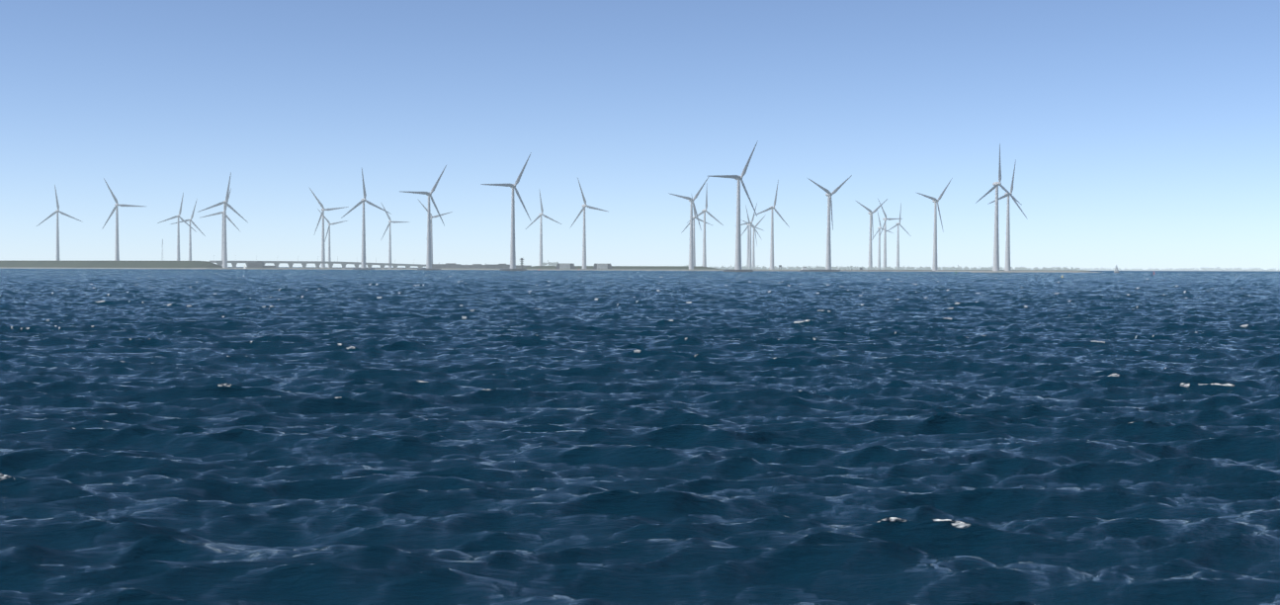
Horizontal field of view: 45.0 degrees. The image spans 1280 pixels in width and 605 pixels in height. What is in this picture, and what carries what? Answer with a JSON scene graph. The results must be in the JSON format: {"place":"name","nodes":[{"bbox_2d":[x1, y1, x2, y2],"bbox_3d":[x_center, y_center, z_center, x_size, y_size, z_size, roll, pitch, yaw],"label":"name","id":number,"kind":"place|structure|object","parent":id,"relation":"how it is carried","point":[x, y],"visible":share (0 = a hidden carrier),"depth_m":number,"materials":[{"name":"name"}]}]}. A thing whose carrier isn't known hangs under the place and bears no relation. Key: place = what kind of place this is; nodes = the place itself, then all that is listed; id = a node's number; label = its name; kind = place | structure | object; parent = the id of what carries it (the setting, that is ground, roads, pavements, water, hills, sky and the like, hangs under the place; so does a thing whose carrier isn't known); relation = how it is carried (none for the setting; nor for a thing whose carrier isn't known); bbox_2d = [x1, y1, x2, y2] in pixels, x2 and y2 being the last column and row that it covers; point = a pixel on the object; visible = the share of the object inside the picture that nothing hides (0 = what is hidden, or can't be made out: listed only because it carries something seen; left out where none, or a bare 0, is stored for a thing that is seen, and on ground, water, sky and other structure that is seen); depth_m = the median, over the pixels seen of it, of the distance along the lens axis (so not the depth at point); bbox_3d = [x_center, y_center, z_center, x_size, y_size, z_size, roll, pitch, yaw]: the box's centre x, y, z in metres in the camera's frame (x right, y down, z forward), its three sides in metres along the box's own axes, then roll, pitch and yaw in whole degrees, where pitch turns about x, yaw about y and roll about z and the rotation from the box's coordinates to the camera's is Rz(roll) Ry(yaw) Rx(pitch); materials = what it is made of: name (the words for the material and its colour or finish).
{"place":"outdoors","nodes":[
{"label":"outdoors","id":0,"kind":"place"},
{"bbox_2d":[9,267,44,268],"bbox_3d":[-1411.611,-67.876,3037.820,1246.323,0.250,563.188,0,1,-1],"label":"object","id":1,"kind":"structure","parent":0,"point":[28,268],"depth_m":2901.28,"materials":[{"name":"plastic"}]},
{"bbox_2d":[0,260,222,267],"bbox_3d":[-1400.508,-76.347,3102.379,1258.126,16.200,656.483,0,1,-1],"label":"embankment","id":2,"kind":"structure","parent":0,"point":[117,264],"depth_m":2883.58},
{"bbox_2d":[36,184,83,260],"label":"wind turbine","id":3,"kind":"object","parent":2,"relation":"on","point":[56,212],"visible":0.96,"depth_m":3325.96,"materials":[{"name":"metal"}]},
{"bbox_2d":[0,266,206,268],"bbox_3d":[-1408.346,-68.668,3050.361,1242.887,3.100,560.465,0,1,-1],"label":"dike stone revetment","id":4,"kind":"object","parent":2,"relation":"on","point":[105,268],"visible":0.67,"depth_m":2844.11,"materials":[{"name":"grey stone"}]},
{"bbox_2d":[101,178,143,260],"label":"wind turbine","id":5,"kind":"object","parent":2,"relation":"on","point":[117,256],"visible":0.92,"depth_m":2980.22,"materials":[{"name":"metal"}]},
{"bbox_2d":[157,192,196,260],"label":"wind turbine","id":6,"kind":"object","parent":2,"relation":"on","point":[178,240],"visible":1,"depth_m":3634.26,"materials":[{"name":"metal"}]},
{"bbox_2d":[170,200,205,260],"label":"wind turbine","id":7,"kind":"object","parent":2,"relation":"on","point":[190,245],"visible":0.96,"depth_m":3926.70,"materials":[{"name":"metal"}]},
{"bbox_2d":[247,260,275,267],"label":"building","id":8,"kind":"structure","parent":0,"point":[258,264],"depth_m":2844.97,"materials":[{"name":"concrete"}]},
{"bbox_2d":[417,198,452,263],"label":"wind turbine","id":9,"kind":"object","parent":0,"point":[432,216],"visible":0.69,"depth_m":3648.96,"materials":[{"name":"metal"}]},
{"bbox_2d":[206,267,869,270],"bbox_3d":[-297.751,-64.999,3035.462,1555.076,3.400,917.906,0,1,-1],"label":"dam shore ground","id":10,"kind":"structure","parent":0,"point":[535,269],"depth_m":2811.41,"materials":[{"name":"grey concrete"}]},
{"bbox_2d":[198,187,240,265],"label":"wind turbine","id":11,"kind":"object","parent":10,"relation":"on","point":[227,217],"visible":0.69,"depth_m":3395.57,"materials":[{"name":"metal"}]},
{"bbox_2d":[197,171,246,267],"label":"wind turbine","id":12,"kind":"object","parent":10,"relation":"on","point":[224,259],"visible":1,"depth_m":2853.26,"materials":[{"name":"metal"}]},
{"bbox_2d":[209,255,426,267],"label":"bridge","id":13,"kind":"structure","parent":10,"relation":"on","point":[304,263],"depth_m":3108.54,"materials":[{"name":"concrete"}]},
{"bbox_2d":[308,186,348,267],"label":"wind turbine","id":14,"kind":"object","parent":10,"relation":"on","point":[322,240],"visible":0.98,"depth_m":3202.01,"materials":[{"name":"metal"}]},
{"bbox_2d":[317,208,346,267],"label":"wind turbine","id":15,"kind":"object","parent":10,"relation":"on","point":[328,232],"visible":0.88,"depth_m":4278.57,"materials":[{"name":"metal"}]},
{"bbox_2d":[381,203,408,267],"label":"wind turbine","id":16,"kind":"object","parent":10,"relation":"on","point":[389,248],"visible":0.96,"depth_m":4023.23,"materials":[{"name":"metal"}]},
{"bbox_2d":[431,262,531,268],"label":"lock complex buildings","id":17,"kind":"structure","parent":10,"relation":"on","point":[472,266],"depth_m":3243.89,"materials":[{"name":"concrete"}]},
{"bbox_2d":[525,192,561,265],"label":"wind turbine","id":18,"kind":"object","parent":10,"relation":"on","point":[541,240],"visible":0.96,"depth_m":3433.67,"materials":[{"name":"metal"}]},
{"bbox_2d":[228,268,868,271],"bbox_3d":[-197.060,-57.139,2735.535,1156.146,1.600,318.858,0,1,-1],"label":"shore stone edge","id":19,"kind":"object","parent":10,"relation":"on","point":[540,270],"visible":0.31,"depth_m":2753.94,"materials":[{"name":"grey stone"}]},
{"bbox_2d":[540,261,558,265],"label":"building","id":20,"kind":"structure","parent":10,"relation":"on","point":[551,264],"depth_m":3074.10,"materials":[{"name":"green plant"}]},
{"bbox_2d":[555,262,575,268],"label":"building","id":21,"kind":"structure","parent":10,"relation":"on","point":[564,266],"depth_m":2786.02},
{"bbox_2d":[570,177,607,268],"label":"wind turbine","id":22,"kind":"object","parent":10,"relation":"on","point":[584,243],"visible":1,"depth_m":2960.05,"materials":[{"name":"metal"}]},
{"bbox_2d":[593,263,612,268],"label":"lock head","id":23,"kind":"object","parent":10,"relation":"on","point":[602,266],"visible":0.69,"depth_m":2767.73},
{"bbox_2d":[517,265,723,269],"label":"dike grass","id":24,"kind":"structure","parent":10,"relation":"on","point":[627,267],"depth_m":2963.10,"materials":[{"name":"green plant"}]},
{"bbox_2d":[670,176,708,269],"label":"wind turbine","id":25,"kind":"object","parent":10,"relation":"on","point":[691,256],"visible":0.94,"depth_m":2703.98,"materials":[{"name":"metal"}]},
{"bbox_2d":[686,190,723,266],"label":"wind turbine","id":26,"kind":"object","parent":10,"relation":"on","point":[704,246],"visible":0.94,"depth_m":3185.85,"materials":[{"name":"metal"}]},
{"bbox_2d":[754,179,789,269],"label":"wind turbine","id":27,"kind":"object","parent":10,"relation":"on","point":[772,244],"visible":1,"depth_m":3018.52,"materials":[{"name":"metal"}]},
{"bbox_2d":[0,266,1279,604],"bbox_3d":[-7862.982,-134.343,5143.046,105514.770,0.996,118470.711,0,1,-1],"label":"water","id":28,"kind":"structure","parent":0,"point":[229,435],"depth_m":38.47,"materials":[{"name":"blue liquid"}]},
{"bbox_2d":[341,169,390,269],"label":"wind turbine","id":29,"kind":"object","parent":28,"relation":"in","point":[364,265],"visible":0.9,"depth_m":2702.01,"materials":[{"name":"white painted steel"},{"name":"white fiberglass"}]},
{"bbox_2d":[403,165,446,269],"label":"wind turbine","id":30,"kind":"object","parent":28,"relation":"in","point":[429,259],"visible":0.98,"depth_m":2476.04,"materials":[{"name":"white painted steel"},{"name":"white fiberglass"}]},
{"bbox_2d":[480,152,531,270],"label":"wind turbine","id":31,"kind":"object","parent":28,"relation":"in","point":[512,253],"visible":0.98,"depth_m":2223.71,"materials":[{"name":"white painted steel"},{"name":"white fiberglass"}]},
{"bbox_2d":[307,268,867,271],"bbox_3d":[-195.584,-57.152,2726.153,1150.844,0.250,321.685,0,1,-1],"label":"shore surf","id":32,"kind":"structure","parent":28,"relation":"on","point":[352,269],"depth_m":2845.73,"materials":[{"name":"liquid"}]},
{"bbox_2d":[708,142,757,271],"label":"wind turbine","id":33,"kind":"object","parent":28,"relation":"in","point":[737,266],"visible":0.96,"depth_m":2006.77,"materials":[{"name":"white painted steel"},{"name":"white fiberglass"}]},
{"bbox_2d":[799,266,839,271],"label":"ship","id":34,"kind":"object","parent":28,"relation":"on","point":[804,269],"visible":0.81,"depth_m":2362.12,"materials":[{"name":"white paint"}]},
{"bbox_2d":[807,174,852,271],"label":"wind turbine","id":35,"kind":"object","parent":28,"relation":"in","point":[828,194],"visible":0.83,"depth_m":2449.43,"materials":[{"name":"white painted steel"},{"name":"white fiberglass"}]},
{"bbox_2d":[868,270,1102,272],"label":"breakwater stone","id":36,"kind":"object","parent":28,"relation":"in","point":[976,271],"visible":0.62,"depth_m":2404.97,"materials":[{"name":"grey stone"}]},
{"bbox_2d":[917,177,952,270],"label":"wind turbine","id":37,"kind":"object","parent":36,"relation":"on","point":[934,265],"visible":0.96,"depth_m":2702.04,"materials":[{"name":"metal"}]},
{"bbox_2d":[987,159,1027,270],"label":"wind turbine","id":38,"kind":"object","parent":36,"relation":"on","point":[1007,255],"visible":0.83,"depth_m":2449.11,"materials":[{"name":"metal"}]},
{"bbox_2d":[969,270,1025,272],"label":"barge","id":39,"kind":"object","parent":28,"relation":"in","point":[996,272],"visible":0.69,"depth_m":2147.32,"materials":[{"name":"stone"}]},
{"bbox_2d":[975,143,1022,270],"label":"wind turbine","id":40,"kind":"object","parent":39,"relation":"on","point":[995,267],"visible":0.96,"depth_m":2156.58,"materials":[{"name":"metal"}]},
{"bbox_2d":[0,0,1279,270],"label":"sky","id":41,"kind":"structure","parent":0,"point":[1145,134],"materials":[{"name":"blue"}]},
{"bbox_2d":[735,203,761,268],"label":"wind turbine","id":42,"kind":"object","parent":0,"point":[749,257],"visible":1,"depth_m":4018.68,"materials":[{"name":"metal"}]},
{"bbox_2d":[740,205,763,266],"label":"wind turbine","id":43,"kind":"object","parent":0,"point":[747,227],"visible":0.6,"depth_m":4212.23,"materials":[{"name":"metal"}]},
{"bbox_2d":[741,214,766,266],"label":"wind turbine","id":44,"kind":"object","parent":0,"point":[753,261],"visible":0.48,"depth_m":4409.18,"materials":[{"name":"metal"}]},
{"bbox_2d":[871,212,893,269],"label":"wind turbine","id":45,"kind":"object","parent":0,"point":[879,256],"visible":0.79,"depth_m":4476.85,"materials":[{"name":"metal"}]},
{"bbox_2d":[887,202,908,269],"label":"wind turbine","id":46,"kind":"object","parent":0,"point":[897,252],"visible":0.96,"depth_m":4071.53,"materials":[{"name":"metal"}]},
{"bbox_2d":[775,268,1090,271],"bbox_3d":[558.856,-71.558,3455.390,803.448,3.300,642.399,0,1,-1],"label":"dam ground","id":47,"kind":"structure","parent":0,"point":[976,270],"depth_m":3235.12,"materials":[{"name":"grey plant"}]},
{"bbox_2d":[681,192,711,265],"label":"wind turbine","id":48,"kind":"object","parent":47,"relation":"on","point":[694,233],"visible":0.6,"depth_m":3618.00,"materials":[{"name":"metal"}]},
{"bbox_2d":[855,198,887,269],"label":"wind turbine","id":49,"kind":"object","parent":47,"relation":"on","point":[870,213],"visible":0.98,"depth_m":3292.58,"materials":[{"name":"metal"}]},
{"bbox_2d":[877,198,901,269],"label":"wind turbine","id":50,"kind":"object","parent":47,"relation":"on","point":[885,246],"visible":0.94,"depth_m":3676.72,"materials":[{"name":"metal"}]},
{"bbox_2d":[728,264,1079,269],"bbox_3d":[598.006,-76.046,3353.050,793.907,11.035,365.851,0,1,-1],"label":"tree line","id":51,"kind":"object","parent":47,"relation":"on","point":[896,268],"visible":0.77,"depth_m":3324.17,"materials":[{"name":"green plant"}]},
{"bbox_2d":[781,268,1279,271],"bbox_3d":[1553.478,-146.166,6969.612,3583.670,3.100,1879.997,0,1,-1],"label":"shore ground","id":52,"kind":"structure","parent":0,"point":[1077,270],"depth_m":6135.40,"materials":[{"name":"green plant"}]},
{"bbox_2d":[716,265,1279,270],"bbox_3d":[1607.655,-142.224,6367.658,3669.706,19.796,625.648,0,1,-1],"label":"shore treeline","id":53,"kind":"object","parent":52,"relation":"on","point":[1219,269],"visible":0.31,"depth_m":6208.92,"materials":[{"name":"green plant"}]}
]}

